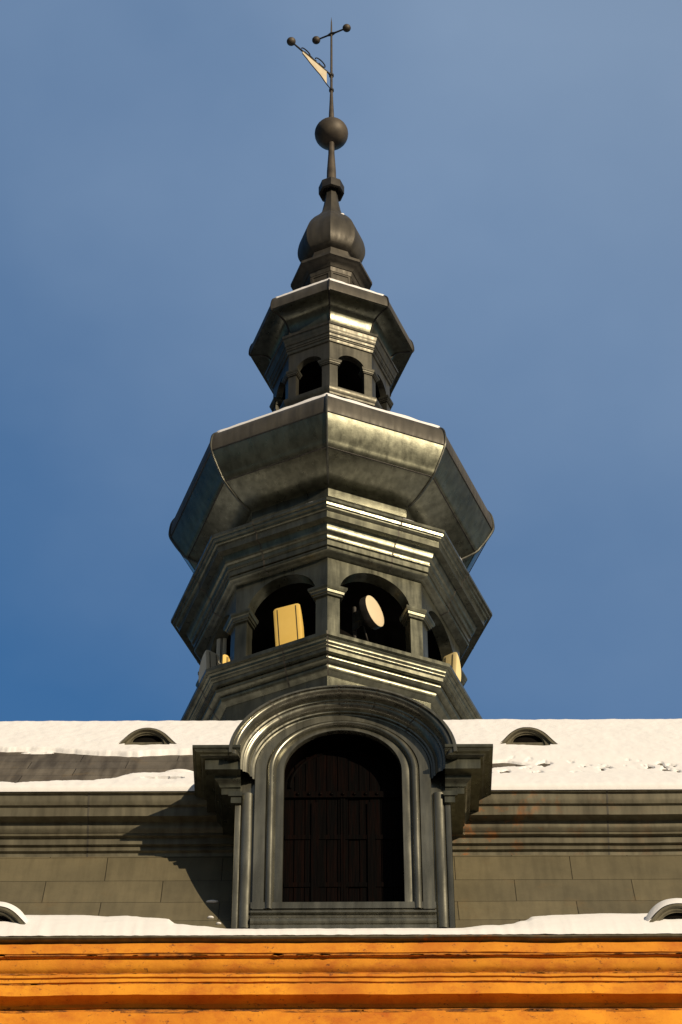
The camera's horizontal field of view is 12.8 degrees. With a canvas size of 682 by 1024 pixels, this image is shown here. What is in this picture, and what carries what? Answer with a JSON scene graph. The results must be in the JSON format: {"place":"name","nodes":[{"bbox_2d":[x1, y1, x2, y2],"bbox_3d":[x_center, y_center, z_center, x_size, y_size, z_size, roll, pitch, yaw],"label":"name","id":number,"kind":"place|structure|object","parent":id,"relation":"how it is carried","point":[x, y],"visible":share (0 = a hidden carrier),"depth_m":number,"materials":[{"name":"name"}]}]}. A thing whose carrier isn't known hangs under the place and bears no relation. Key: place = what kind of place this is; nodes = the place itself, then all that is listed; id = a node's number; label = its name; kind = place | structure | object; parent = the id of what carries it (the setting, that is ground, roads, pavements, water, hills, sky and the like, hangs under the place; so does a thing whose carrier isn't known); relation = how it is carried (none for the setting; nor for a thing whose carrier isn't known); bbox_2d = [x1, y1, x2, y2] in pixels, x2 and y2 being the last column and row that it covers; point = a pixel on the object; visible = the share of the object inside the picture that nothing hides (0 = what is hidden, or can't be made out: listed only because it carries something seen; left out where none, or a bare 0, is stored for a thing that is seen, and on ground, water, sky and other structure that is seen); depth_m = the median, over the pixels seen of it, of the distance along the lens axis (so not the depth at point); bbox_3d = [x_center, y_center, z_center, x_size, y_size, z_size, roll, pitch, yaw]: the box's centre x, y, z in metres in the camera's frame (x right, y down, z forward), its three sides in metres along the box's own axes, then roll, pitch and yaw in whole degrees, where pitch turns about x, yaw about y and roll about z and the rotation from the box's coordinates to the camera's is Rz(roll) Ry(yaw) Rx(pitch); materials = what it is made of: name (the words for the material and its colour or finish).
{"place":"outdoors","nodes":[
{"label":"outdoors","id":0,"kind":"place"},
{"bbox_2d":[0,684,681,1023],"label":"yellow building","id":1,"kind":"structure","parent":0,"point":[341,806],"depth_m":28.93,"materials":[{"name":"paint"}]},
{"bbox_2d":[168,90,494,720],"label":"bell tower","id":2,"kind":"structure","parent":1,"relation":"on","point":[309,506],"depth_m":38.29,"materials":[{"name":"metal"}]},
{"bbox_2d":[198,650,218,681],"bbox_3d":[-1.624,2.120,37.099,0.234,0.890,0.307,27,-54,-28],"label":"panel antenna","id":3,"kind":"object","parent":2,"relation":"attached to","point":[210,659],"visible":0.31,"depth_m":37.21,"materials":[{"name":"grey plastic"}]},
{"bbox_2d":[216,638,226,664],"bbox_3d":[-1.467,1.889,37.585,0.144,1.100,0.187,0,-48,0],"label":"panel antenna","id":4,"kind":"object","parent":2,"relation":"attached to","point":[221,647],"visible":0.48,"depth_m":37.69,"materials":[{"name":"grey plastic"}]},
{"bbox_2d":[221,654,229,663],"bbox_3d":[-1.436,2.122,37.162,0.144,0.900,0.187,28,-54,-23],"label":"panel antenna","id":5,"kind":"object","parent":2,"relation":"attached to","point":[225,658],"visible":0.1,"depth_m":37.38,"materials":[{"name":"beige plastic"}]},
{"bbox_2d":[273,603,304,645],"bbox_3d":[-0.565,1.608,36.305,0.384,1.210,0.248,-15,-49,8],"label":"panel antenna","id":6,"kind":"object","parent":2,"relation":"attached to","point":[288,623],"visible":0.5,"depth_m":36.45,"materials":[{"name":"beige plastic"}]},
{"bbox_2d":[287,17,350,91],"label":"weather vane","id":7,"kind":"object","parent":2,"relation":"on","point":[321,70],"visible":1,"depth_m":47.50,"materials":[{"name":"brown metal"}]},
{"bbox_2d":[352,595,383,641],"bbox_3d":[0.279,1.537,36.533,0.332,1.270,0.422,-26,-53,21],"label":"dish antenna","id":8,"kind":"object","parent":2,"relation":"on","point":[368,613],"visible":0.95,"depth_m":36.72,"materials":[{"name":"white plastic"}]},
{"bbox_2d":[443,652,460,681],"bbox_3d":[1.382,2.081,36.976,0.245,0.810,0.237,-26,-53,26],"label":"panel antenna","id":9,"kind":"object","parent":2,"relation":"attached to","point":[452,660],"visible":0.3,"depth_m":37.08,"materials":[{"name":"beige plastic"}]},
{"bbox_2d":[0,213,681,935],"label":"snow","id":10,"kind":"structure","parent":1,"relation":"on","point":[578,755],"depth_m":31.18,"materials":[{"name":"white snow"}]},
{"bbox_2d":[0,0,681,720],"label":"sky","id":11,"kind":"structure","parent":0,"point":[509,171],"materials":[{"name":"blue"}]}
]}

